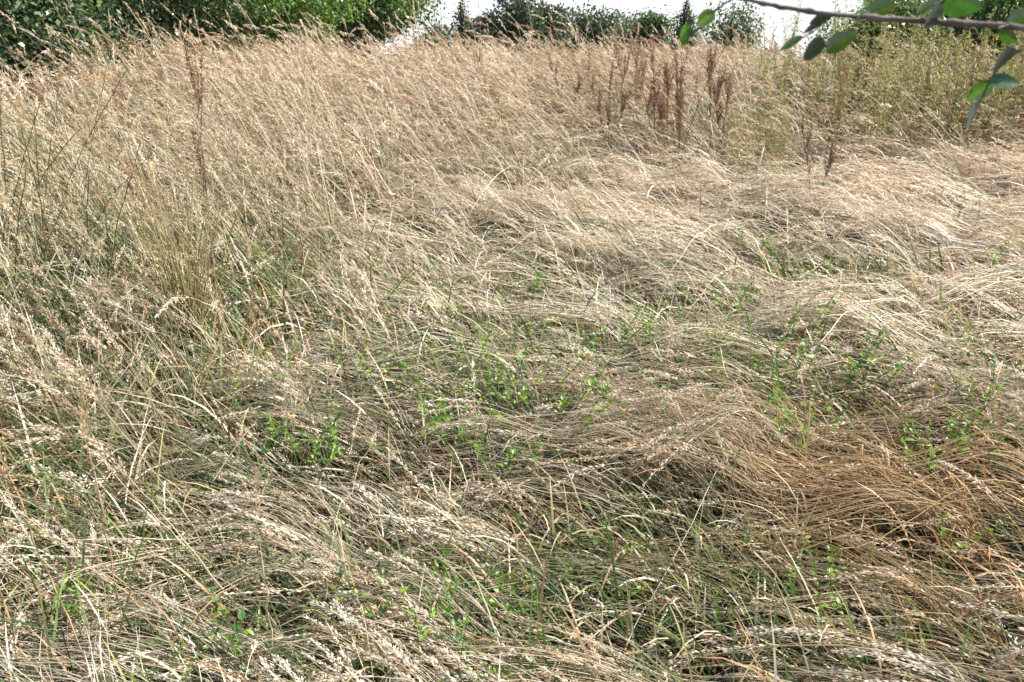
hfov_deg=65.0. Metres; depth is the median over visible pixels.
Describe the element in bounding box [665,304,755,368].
leafy sprig
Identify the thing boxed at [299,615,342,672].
leafy sprig
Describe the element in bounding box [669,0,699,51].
conifer tree
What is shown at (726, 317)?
leafy sprig
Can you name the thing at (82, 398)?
grass stalk
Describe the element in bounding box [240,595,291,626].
leafy sprig
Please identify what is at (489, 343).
leafy sprig
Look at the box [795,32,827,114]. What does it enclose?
tall weed
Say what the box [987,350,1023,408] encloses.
leafy sprig
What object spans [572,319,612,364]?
leafy sprig
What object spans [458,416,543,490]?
leafy sprig
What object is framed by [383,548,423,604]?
leafy sprig
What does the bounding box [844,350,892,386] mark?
leafy sprig
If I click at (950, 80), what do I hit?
tall weed
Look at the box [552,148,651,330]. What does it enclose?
grass stalk
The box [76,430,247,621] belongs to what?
grass stalk
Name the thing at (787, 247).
leafy sprig
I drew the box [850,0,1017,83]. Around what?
shrub
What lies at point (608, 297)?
leafy sprig
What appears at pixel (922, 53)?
tall weed
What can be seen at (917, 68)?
tall weed
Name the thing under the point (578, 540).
leafy sprig
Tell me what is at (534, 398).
leafy sprig
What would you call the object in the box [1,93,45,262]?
grass stalk
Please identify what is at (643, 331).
leafy sprig
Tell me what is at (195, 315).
grass tuft
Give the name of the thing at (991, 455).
leafy sprig
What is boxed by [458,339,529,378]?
leafy sprig
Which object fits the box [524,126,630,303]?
grass stalk
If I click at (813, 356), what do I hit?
leafy sprig
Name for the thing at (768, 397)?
leafy sprig
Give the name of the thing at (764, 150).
tall weed
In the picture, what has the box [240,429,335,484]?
leafy sprig
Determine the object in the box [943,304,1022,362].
leafy sprig
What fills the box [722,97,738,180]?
tall weed
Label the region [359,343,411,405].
leafy sprig
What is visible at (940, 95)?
tall weed
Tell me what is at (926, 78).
tall weed
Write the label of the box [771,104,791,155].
tall weed
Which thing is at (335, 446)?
leafy sprig
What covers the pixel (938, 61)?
tall weed
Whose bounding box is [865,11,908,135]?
tall weed
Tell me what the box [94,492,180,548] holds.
leafy sprig
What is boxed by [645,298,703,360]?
leafy sprig
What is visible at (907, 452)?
leafy sprig
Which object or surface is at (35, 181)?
grass stalk
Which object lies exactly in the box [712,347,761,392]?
leafy sprig
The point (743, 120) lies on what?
tall weed
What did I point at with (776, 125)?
tall weed
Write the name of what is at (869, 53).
tall weed
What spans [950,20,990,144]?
tall weed
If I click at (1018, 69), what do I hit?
tall weed
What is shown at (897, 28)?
tall weed
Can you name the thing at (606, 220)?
grass stalk
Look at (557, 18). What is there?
tree
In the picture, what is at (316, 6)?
shrub
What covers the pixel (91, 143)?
grass stalk
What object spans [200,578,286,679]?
leafy sprig
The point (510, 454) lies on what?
leafy sprig
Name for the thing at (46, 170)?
grass stalk
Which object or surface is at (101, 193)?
grass stalk
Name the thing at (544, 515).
dry leaf blades
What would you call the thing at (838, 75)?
tall weed
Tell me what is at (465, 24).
conifer tree
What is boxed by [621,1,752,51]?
shrub
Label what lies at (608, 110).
dock plant
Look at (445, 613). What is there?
leafy sprig
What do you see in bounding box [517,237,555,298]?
leafy sprig
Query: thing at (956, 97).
tall weed
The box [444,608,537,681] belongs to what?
leafy sprig
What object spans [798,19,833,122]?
tall weed
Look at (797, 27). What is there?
tall weed
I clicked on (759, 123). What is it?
tall weed
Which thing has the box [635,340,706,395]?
leafy sprig
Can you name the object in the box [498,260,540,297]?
leafy sprig
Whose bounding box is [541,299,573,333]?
leafy sprig
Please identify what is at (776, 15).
sky
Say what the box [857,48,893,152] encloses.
tall weed
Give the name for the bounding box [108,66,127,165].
dock plant
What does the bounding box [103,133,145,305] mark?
grass stalk
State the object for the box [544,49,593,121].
dock plant
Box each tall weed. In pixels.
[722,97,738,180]
[722,113,743,170]
[725,119,740,168]
[729,90,757,149]
[729,115,754,172]
[731,87,740,136]
[733,112,761,183]
[733,122,753,180]
[737,101,753,145]
[738,97,763,154]
[744,108,774,180]
[748,84,779,151]
[748,102,767,176]
[752,0,802,105]
[752,89,771,159]
[755,13,798,133]
[758,98,776,153]
[759,88,789,158]
[763,28,792,130]
[764,98,791,166]
[765,88,794,164]
[769,99,786,171]
[771,0,802,104]
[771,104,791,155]
[773,116,794,178]
[778,124,797,176]
[780,3,821,107]
[782,24,820,108]
[786,103,804,154]
[790,123,807,177]
[791,24,825,100]
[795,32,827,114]
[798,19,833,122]
[799,28,831,110]
[804,31,860,160]
[808,54,849,148]
[815,34,844,121]
[823,0,853,103]
[824,44,862,111]
[830,28,867,116]
[831,3,896,120]
[832,0,848,103]
[832,18,852,119]
[837,51,853,111]
[840,47,877,150]
[845,26,880,117]
[845,48,888,151]
[847,2,889,121]
[848,27,885,121]
[855,19,870,124]
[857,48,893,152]
[861,23,897,110]
[863,12,921,113]
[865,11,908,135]
[869,22,923,136]
[873,14,924,122]
[879,15,918,119]
[881,29,921,115]
[881,48,902,164]
[884,25,933,140]
[887,25,929,128]
[894,7,933,111]
[895,28,952,160]
[902,29,944,134]
[907,15,961,138]
[909,28,927,107]
[911,28,947,111]
[915,32,954,120]
[917,37,974,157]
[920,17,940,101]
[922,19,970,135]
[925,31,963,96]
[927,13,984,154]
[933,13,983,121]
[934,25,952,109]
[938,5,998,125]
[946,30,990,128]
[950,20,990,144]
[952,28,985,94]
[954,14,1008,134]
[961,9,1023,150]
[963,17,992,128]
[972,7,1007,142]
[981,80,1023,153]
[982,5,1023,131]
[982,33,1023,130]
[986,7,1023,132]
[991,55,1015,144]
[992,59,1023,125]
[1001,45,1023,118]
[1005,34,1023,132]
[1006,54,1023,133]
[1012,31,1019,120]
[1014,37,1023,114]
[1015,32,1023,121]
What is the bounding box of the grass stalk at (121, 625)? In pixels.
[111,465,159,675]
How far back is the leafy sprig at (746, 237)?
5.16 m
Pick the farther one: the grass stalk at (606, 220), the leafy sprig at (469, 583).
the grass stalk at (606, 220)
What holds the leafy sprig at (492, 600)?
on the ground at (836, 563)
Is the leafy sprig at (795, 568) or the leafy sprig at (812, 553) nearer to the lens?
the leafy sprig at (795, 568)
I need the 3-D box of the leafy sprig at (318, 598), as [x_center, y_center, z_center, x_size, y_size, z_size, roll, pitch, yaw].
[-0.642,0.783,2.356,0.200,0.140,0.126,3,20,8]
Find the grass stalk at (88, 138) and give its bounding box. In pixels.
[49,61,136,234]
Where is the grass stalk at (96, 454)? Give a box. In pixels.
[81,444,207,567]
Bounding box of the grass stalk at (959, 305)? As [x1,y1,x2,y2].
[953,277,961,331]
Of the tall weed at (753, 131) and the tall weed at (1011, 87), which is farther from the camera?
the tall weed at (1011, 87)
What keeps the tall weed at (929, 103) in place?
on the ground at (836, 563)
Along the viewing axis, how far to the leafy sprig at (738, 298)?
4.30 m
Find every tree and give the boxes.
[310,0,449,64]
[411,18,451,58]
[443,0,479,51]
[471,7,507,50]
[488,0,555,56]
[532,1,573,50]
[560,0,621,59]
[595,6,644,53]
[631,9,673,53]
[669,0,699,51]
[691,0,770,54]
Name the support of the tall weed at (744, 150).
on the ground at (836, 563)
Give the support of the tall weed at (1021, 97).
on the ground at (836, 563)
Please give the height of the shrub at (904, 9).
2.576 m
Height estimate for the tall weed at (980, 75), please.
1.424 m
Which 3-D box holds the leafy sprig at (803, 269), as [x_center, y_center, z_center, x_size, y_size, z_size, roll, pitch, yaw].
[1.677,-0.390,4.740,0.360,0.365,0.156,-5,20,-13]
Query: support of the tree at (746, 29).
on the ground at (836, 563)
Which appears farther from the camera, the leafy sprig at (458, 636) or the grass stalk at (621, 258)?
the grass stalk at (621, 258)
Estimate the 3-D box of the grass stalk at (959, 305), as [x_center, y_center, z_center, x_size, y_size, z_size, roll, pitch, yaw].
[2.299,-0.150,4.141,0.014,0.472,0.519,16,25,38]
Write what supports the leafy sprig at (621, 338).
on the ground at (836, 563)
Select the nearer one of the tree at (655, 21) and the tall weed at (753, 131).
the tall weed at (753, 131)
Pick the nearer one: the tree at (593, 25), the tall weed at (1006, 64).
the tall weed at (1006, 64)
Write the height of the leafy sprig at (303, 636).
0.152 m
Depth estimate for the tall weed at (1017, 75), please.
9.37 m
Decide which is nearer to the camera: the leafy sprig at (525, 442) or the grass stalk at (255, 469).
the grass stalk at (255, 469)
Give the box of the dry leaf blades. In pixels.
[0,73,1023,681]
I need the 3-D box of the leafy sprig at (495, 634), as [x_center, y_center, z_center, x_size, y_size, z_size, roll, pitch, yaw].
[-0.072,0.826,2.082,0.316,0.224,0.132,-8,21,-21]
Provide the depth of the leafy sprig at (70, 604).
2.32 m
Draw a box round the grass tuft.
[0,103,272,376]
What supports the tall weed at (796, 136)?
on the ground at (836, 563)
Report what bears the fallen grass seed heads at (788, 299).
attached to the fallen grass stems at (844, 481)
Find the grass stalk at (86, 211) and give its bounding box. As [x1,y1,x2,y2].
[86,168,93,264]
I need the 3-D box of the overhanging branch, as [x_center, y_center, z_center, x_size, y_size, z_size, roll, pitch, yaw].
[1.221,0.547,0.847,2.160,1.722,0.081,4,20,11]
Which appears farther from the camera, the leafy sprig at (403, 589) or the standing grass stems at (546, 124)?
the standing grass stems at (546, 124)
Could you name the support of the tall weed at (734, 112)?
on the ground at (836, 563)
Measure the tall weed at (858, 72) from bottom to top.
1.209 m
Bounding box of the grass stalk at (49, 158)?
[39,67,64,278]
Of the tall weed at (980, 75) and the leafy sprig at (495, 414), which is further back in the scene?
the tall weed at (980, 75)
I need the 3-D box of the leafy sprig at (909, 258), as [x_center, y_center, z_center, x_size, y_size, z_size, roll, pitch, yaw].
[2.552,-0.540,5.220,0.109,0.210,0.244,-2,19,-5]
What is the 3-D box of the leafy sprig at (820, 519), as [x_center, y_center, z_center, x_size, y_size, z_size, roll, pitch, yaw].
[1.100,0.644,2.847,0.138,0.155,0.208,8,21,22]
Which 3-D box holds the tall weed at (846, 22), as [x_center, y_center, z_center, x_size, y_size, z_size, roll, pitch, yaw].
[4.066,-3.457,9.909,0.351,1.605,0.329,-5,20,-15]
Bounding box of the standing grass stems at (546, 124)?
[0,2,1023,213]
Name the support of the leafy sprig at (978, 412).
on the ground at (836, 563)
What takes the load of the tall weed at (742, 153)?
on the ground at (836, 563)
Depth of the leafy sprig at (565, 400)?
3.27 m
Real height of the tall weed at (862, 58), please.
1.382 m
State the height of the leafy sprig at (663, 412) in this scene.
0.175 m
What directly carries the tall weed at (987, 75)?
on the ground at (836, 563)
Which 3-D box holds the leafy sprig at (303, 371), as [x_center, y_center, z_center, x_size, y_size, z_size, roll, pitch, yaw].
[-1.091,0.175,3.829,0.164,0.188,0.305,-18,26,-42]
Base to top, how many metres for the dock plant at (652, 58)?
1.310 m
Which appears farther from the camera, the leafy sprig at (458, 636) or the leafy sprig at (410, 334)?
the leafy sprig at (410, 334)
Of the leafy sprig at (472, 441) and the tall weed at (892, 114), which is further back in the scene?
the tall weed at (892, 114)
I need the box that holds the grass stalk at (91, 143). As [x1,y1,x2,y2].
[75,39,113,266]
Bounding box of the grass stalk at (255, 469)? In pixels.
[251,466,276,666]
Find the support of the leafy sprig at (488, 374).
on the fallen grass stems at (844, 481)
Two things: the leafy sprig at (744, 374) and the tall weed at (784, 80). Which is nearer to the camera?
the leafy sprig at (744, 374)
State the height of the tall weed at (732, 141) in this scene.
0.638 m
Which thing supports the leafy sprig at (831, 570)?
on the ground at (836, 563)
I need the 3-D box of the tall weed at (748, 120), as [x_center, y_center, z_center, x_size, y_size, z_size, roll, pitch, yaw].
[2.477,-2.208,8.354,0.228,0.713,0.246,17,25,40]
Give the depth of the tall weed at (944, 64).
10.66 m
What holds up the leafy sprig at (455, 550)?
on the ground at (836, 563)
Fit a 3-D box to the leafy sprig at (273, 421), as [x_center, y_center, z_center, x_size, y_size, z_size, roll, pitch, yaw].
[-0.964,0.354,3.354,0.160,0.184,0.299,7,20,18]
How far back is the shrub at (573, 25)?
75.92 m
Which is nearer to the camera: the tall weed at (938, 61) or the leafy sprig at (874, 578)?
the leafy sprig at (874, 578)
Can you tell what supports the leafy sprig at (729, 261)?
on the ground at (836, 563)
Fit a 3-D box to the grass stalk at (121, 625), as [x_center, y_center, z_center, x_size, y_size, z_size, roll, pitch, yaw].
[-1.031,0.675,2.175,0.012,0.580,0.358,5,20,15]
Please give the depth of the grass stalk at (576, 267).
4.58 m
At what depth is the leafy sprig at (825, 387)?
3.64 m
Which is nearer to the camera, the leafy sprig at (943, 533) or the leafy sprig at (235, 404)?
the leafy sprig at (943, 533)
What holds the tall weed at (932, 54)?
on the ground at (836, 563)
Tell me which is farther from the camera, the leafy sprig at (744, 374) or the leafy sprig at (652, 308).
the leafy sprig at (652, 308)
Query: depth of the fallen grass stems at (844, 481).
3.21 m
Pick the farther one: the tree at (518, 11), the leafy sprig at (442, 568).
the tree at (518, 11)
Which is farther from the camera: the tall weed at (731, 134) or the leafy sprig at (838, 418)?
the tall weed at (731, 134)
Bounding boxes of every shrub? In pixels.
[0,0,149,89]
[0,0,219,114]
[98,0,317,70]
[207,0,378,67]
[250,3,405,60]
[530,0,640,57]
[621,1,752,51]
[806,0,958,88]
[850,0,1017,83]
[950,0,1023,79]
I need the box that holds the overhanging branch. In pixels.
[680,0,1023,130]
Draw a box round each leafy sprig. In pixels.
[34,557,129,622]
[52,573,95,600]
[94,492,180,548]
[118,618,214,681]
[132,609,245,681]
[196,607,243,652]
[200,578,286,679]
[207,304,296,377]
[227,343,298,449]
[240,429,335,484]
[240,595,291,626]
[256,368,341,463]
[256,584,320,630]
[257,397,312,443]
[266,349,312,385]
[270,396,350,476]
[283,391,346,470]
[290,623,345,681]
[299,493,344,587]
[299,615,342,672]
[326,322,391,391]
[331,538,393,624]
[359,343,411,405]
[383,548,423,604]
[390,313,432,362]
[393,550,457,622]
[398,533,467,593]
[399,350,481,420]
[405,565,470,645]
[406,275,465,336]
[414,537,488,569]
[414,544,445,583]
[418,330,479,366]
[421,406,447,447]
[422,415,490,479]
[431,389,516,438]
[432,605,547,681]
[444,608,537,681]
[446,379,479,467]
[447,579,502,600]
[448,320,503,380]
[453,323,507,394]
[456,573,477,594]
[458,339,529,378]
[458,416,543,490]
[467,562,541,617]
[472,369,513,412]
[474,340,588,423]
[481,544,509,634]
[484,665,515,681]
[487,347,554,409]
[494,379,576,422]
[496,419,543,481]
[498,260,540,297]
[502,593,542,625]
[503,296,533,331]
[512,439,579,494]
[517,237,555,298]
[519,514,598,574]
[525,298,549,344]
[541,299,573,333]
[544,302,653,376]
[552,227,581,254]
[556,353,614,417]
[557,366,610,439]
[557,369,615,420]
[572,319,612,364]
[586,501,663,551]
[599,538,651,605]
[600,268,650,308]
[616,310,658,347]
[618,382,674,437]
[619,278,679,323]
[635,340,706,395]
[644,300,671,353]
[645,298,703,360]
[658,331,725,417]
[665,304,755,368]
[673,421,745,479]
[683,277,749,317]
[707,298,741,360]
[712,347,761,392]
[716,268,764,313]
[719,300,764,358]
[723,240,763,276]
[725,363,802,436]
[733,504,800,547]
[737,212,788,253]
[744,200,823,258]
[762,382,861,459]
[766,239,792,264]
[766,244,812,289]
[768,370,853,432]
[769,320,829,389]
[769,354,821,418]
[770,332,824,396]
[774,284,847,351]
[777,351,832,402]
[779,549,840,624]
[784,311,884,397]
[801,229,835,277]
[801,496,841,540]
[801,517,848,569]
[810,532,868,670]
[820,262,858,289]
[821,555,892,601]
[830,249,868,278]
[832,315,913,389]
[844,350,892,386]
[890,401,995,480]
[895,246,915,267]
[906,422,999,479]
[929,391,1023,475]
[935,386,977,462]
[936,504,1009,557]
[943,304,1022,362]
[953,313,1016,349]
[954,355,1021,408]
[962,236,1011,286]
[962,259,998,313]
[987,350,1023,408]
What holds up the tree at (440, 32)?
on the ground at (836, 563)
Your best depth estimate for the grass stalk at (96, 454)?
2.25 m
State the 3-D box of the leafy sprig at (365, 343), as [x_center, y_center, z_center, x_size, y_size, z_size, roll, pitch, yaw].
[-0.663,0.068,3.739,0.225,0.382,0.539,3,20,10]
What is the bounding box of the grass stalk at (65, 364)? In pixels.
[60,361,214,558]
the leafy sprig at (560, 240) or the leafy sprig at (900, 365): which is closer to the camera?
the leafy sprig at (900, 365)
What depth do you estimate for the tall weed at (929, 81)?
9.32 m
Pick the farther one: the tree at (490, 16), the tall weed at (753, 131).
the tree at (490, 16)
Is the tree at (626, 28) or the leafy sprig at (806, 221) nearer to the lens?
the leafy sprig at (806, 221)
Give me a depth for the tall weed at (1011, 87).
10.40 m
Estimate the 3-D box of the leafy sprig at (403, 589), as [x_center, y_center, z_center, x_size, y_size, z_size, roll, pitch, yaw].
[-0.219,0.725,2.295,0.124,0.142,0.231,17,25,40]
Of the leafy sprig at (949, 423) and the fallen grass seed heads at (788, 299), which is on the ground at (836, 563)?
the leafy sprig at (949, 423)
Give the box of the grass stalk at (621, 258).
[585,197,662,348]
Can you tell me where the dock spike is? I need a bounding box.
[183,37,223,353]
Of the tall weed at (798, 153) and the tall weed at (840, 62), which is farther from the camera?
the tall weed at (840, 62)
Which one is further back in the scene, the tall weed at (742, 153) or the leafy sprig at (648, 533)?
the tall weed at (742, 153)
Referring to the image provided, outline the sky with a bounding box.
[10,0,968,59]
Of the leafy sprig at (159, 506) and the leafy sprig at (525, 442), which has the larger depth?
the leafy sprig at (525, 442)
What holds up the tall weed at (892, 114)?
on the ground at (836, 563)
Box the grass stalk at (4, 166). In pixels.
[0,101,14,254]
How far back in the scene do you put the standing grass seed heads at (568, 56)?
9.24 m
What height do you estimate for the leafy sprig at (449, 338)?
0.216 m
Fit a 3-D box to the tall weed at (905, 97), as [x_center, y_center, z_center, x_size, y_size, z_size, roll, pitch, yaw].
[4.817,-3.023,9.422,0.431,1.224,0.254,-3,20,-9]
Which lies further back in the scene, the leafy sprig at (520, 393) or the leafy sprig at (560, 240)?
the leafy sprig at (560, 240)
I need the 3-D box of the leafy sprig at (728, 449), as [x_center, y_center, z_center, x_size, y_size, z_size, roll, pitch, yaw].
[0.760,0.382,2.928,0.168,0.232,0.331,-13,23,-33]
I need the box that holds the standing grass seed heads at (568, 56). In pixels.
[0,0,1023,227]
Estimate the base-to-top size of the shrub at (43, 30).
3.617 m
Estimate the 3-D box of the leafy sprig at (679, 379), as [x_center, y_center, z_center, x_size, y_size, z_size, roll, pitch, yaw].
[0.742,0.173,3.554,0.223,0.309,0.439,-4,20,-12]
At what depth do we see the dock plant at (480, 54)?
9.84 m
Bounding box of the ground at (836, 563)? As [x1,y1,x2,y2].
[0,61,1023,681]
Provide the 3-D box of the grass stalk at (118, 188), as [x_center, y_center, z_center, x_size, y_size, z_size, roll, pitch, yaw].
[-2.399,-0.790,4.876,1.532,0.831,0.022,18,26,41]
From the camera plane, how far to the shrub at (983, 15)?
17.58 m
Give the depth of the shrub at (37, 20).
10.76 m
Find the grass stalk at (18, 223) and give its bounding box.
[13,162,27,305]
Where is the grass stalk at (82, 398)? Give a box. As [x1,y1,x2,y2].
[78,389,126,637]
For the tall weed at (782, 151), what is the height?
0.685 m
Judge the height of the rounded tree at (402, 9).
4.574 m
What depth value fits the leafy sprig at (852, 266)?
5.10 m
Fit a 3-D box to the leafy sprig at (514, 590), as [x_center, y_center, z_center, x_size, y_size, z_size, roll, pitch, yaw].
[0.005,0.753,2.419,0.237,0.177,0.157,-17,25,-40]
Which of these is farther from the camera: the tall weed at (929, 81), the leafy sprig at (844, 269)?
the tall weed at (929, 81)
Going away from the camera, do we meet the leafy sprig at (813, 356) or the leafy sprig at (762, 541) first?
the leafy sprig at (762, 541)
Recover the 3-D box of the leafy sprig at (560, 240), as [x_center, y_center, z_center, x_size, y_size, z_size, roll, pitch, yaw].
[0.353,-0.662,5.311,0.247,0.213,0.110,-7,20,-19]
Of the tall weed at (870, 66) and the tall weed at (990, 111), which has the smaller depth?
the tall weed at (990, 111)
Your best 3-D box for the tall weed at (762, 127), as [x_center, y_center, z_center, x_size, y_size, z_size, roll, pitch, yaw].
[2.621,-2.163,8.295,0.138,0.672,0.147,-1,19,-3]
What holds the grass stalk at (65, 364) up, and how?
on the ground at (836, 563)
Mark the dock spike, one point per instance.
(198, 93)
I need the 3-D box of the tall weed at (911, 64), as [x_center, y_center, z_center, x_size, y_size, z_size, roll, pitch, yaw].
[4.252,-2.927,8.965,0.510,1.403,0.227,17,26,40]
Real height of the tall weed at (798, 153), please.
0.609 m
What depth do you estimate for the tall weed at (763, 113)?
8.37 m
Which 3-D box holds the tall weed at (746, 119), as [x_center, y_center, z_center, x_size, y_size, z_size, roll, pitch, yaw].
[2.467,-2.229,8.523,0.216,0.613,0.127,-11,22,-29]
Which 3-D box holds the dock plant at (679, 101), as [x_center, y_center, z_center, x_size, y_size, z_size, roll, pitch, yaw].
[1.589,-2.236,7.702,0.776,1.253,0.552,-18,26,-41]
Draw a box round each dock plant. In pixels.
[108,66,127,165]
[472,47,499,91]
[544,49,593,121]
[581,45,639,158]
[606,28,647,145]
[626,30,672,154]
[646,54,675,160]
[673,38,728,165]
[705,46,726,138]
[711,66,735,160]
[798,110,851,211]
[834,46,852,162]
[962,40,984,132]
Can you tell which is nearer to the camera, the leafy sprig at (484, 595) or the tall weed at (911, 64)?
the leafy sprig at (484, 595)
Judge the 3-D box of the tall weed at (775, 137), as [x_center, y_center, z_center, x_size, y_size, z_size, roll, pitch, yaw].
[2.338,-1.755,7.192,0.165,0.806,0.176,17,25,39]
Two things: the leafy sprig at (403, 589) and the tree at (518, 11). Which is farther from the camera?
the tree at (518, 11)
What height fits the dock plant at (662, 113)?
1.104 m
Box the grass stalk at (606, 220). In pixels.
[566,167,655,300]
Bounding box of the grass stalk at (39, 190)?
[33,97,49,289]
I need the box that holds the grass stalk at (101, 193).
[99,192,117,288]
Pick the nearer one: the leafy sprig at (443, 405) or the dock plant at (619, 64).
the leafy sprig at (443, 405)
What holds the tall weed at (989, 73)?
on the ground at (836, 563)
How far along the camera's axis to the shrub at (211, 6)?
13.08 m
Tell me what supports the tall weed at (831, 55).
on the ground at (836, 563)
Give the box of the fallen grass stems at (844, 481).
[0,35,1023,681]
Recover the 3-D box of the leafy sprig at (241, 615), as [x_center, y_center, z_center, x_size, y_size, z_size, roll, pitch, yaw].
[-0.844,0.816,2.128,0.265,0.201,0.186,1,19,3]
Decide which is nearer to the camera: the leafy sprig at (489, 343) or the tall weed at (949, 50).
the leafy sprig at (489, 343)
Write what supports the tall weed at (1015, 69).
on the ground at (836, 563)
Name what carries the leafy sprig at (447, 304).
on the ground at (836, 563)
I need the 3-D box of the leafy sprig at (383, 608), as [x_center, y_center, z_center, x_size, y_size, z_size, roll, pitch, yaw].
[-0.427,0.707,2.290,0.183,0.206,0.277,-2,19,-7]
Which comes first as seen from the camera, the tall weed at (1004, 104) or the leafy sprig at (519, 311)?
the leafy sprig at (519, 311)
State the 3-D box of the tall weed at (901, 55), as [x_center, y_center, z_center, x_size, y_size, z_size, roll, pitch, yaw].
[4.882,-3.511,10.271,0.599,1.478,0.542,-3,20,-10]
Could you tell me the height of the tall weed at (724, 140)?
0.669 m
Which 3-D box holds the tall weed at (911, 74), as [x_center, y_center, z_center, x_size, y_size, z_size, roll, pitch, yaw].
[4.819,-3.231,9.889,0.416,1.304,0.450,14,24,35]
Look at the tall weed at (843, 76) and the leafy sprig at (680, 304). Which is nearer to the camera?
the leafy sprig at (680, 304)
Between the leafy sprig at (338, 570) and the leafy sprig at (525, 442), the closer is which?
the leafy sprig at (338, 570)
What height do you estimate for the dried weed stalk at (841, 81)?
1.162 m
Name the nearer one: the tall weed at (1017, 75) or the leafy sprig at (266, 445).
the leafy sprig at (266, 445)
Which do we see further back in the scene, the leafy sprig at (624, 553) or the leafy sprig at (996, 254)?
the leafy sprig at (996, 254)
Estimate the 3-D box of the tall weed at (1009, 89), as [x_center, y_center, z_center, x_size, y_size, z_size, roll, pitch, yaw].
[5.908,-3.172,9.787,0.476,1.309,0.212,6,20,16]
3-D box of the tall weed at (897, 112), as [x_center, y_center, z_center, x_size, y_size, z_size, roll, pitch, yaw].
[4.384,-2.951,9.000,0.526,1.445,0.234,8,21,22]
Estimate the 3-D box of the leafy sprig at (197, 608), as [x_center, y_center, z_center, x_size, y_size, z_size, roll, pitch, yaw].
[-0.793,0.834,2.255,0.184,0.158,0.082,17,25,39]
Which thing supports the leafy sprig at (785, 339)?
on the ground at (836, 563)
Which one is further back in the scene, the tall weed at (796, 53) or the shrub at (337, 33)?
the shrub at (337, 33)
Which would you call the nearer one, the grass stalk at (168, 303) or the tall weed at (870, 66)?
the grass stalk at (168, 303)
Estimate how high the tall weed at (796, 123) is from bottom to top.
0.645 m
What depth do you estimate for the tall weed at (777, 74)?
9.54 m
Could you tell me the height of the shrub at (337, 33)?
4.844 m
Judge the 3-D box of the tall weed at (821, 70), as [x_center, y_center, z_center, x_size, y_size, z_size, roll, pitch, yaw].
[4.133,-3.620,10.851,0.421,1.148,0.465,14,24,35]
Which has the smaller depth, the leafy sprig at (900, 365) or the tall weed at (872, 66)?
the leafy sprig at (900, 365)
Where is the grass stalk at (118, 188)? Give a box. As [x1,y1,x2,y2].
[90,150,159,233]
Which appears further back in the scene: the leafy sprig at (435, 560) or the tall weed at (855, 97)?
the tall weed at (855, 97)
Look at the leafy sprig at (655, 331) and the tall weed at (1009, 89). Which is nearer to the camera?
the leafy sprig at (655, 331)
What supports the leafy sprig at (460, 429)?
on the ground at (836, 563)
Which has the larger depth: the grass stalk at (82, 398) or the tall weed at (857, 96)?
the tall weed at (857, 96)
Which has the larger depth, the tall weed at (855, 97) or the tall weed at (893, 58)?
the tall weed at (893, 58)
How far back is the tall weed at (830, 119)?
8.72 m
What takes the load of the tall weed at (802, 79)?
on the ground at (836, 563)
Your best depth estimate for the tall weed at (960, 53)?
10.69 m
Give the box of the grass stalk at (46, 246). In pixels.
[28,199,70,312]
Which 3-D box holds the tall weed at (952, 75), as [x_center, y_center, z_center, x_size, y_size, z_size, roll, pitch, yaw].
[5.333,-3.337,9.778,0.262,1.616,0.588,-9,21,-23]
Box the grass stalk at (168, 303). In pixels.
[155,295,272,360]
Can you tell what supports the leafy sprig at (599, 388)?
on the ground at (836, 563)
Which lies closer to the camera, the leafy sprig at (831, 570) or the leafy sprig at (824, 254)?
the leafy sprig at (831, 570)
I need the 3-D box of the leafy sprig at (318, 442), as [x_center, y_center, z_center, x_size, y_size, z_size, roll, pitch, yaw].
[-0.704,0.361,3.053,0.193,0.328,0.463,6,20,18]
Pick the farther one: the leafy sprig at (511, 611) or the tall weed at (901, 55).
the tall weed at (901, 55)
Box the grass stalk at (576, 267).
[551,183,599,352]
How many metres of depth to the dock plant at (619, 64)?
8.97 m
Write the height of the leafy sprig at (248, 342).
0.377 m
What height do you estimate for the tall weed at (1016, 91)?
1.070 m
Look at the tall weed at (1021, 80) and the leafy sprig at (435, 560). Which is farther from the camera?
the tall weed at (1021, 80)
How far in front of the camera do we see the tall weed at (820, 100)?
10.43 m
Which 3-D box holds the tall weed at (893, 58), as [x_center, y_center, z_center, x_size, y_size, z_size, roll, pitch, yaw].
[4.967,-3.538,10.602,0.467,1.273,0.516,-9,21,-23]
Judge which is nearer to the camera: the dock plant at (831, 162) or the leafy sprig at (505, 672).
the leafy sprig at (505, 672)
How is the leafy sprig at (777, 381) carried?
on the ground at (836, 563)
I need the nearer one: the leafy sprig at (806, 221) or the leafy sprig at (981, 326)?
the leafy sprig at (981, 326)
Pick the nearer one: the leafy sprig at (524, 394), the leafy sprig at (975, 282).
the leafy sprig at (524, 394)
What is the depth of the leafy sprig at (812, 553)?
2.67 m
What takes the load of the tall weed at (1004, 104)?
on the ground at (836, 563)
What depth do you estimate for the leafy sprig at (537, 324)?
4.32 m
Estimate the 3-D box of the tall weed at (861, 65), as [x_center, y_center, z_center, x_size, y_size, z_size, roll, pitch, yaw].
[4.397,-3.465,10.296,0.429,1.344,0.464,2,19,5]
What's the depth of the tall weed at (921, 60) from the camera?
9.17 m
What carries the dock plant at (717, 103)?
on the ground at (836, 563)
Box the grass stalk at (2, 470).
[0,448,87,667]
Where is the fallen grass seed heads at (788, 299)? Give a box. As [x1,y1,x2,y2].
[0,13,1023,681]
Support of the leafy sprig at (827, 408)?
on the ground at (836, 563)
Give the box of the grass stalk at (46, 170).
[13,125,87,241]
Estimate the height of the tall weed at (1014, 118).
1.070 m
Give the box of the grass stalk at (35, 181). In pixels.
[19,121,53,254]
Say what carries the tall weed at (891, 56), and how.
on the ground at (836, 563)
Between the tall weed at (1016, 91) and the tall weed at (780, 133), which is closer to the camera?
the tall weed at (780, 133)
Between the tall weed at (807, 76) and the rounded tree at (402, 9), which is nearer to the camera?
the tall weed at (807, 76)

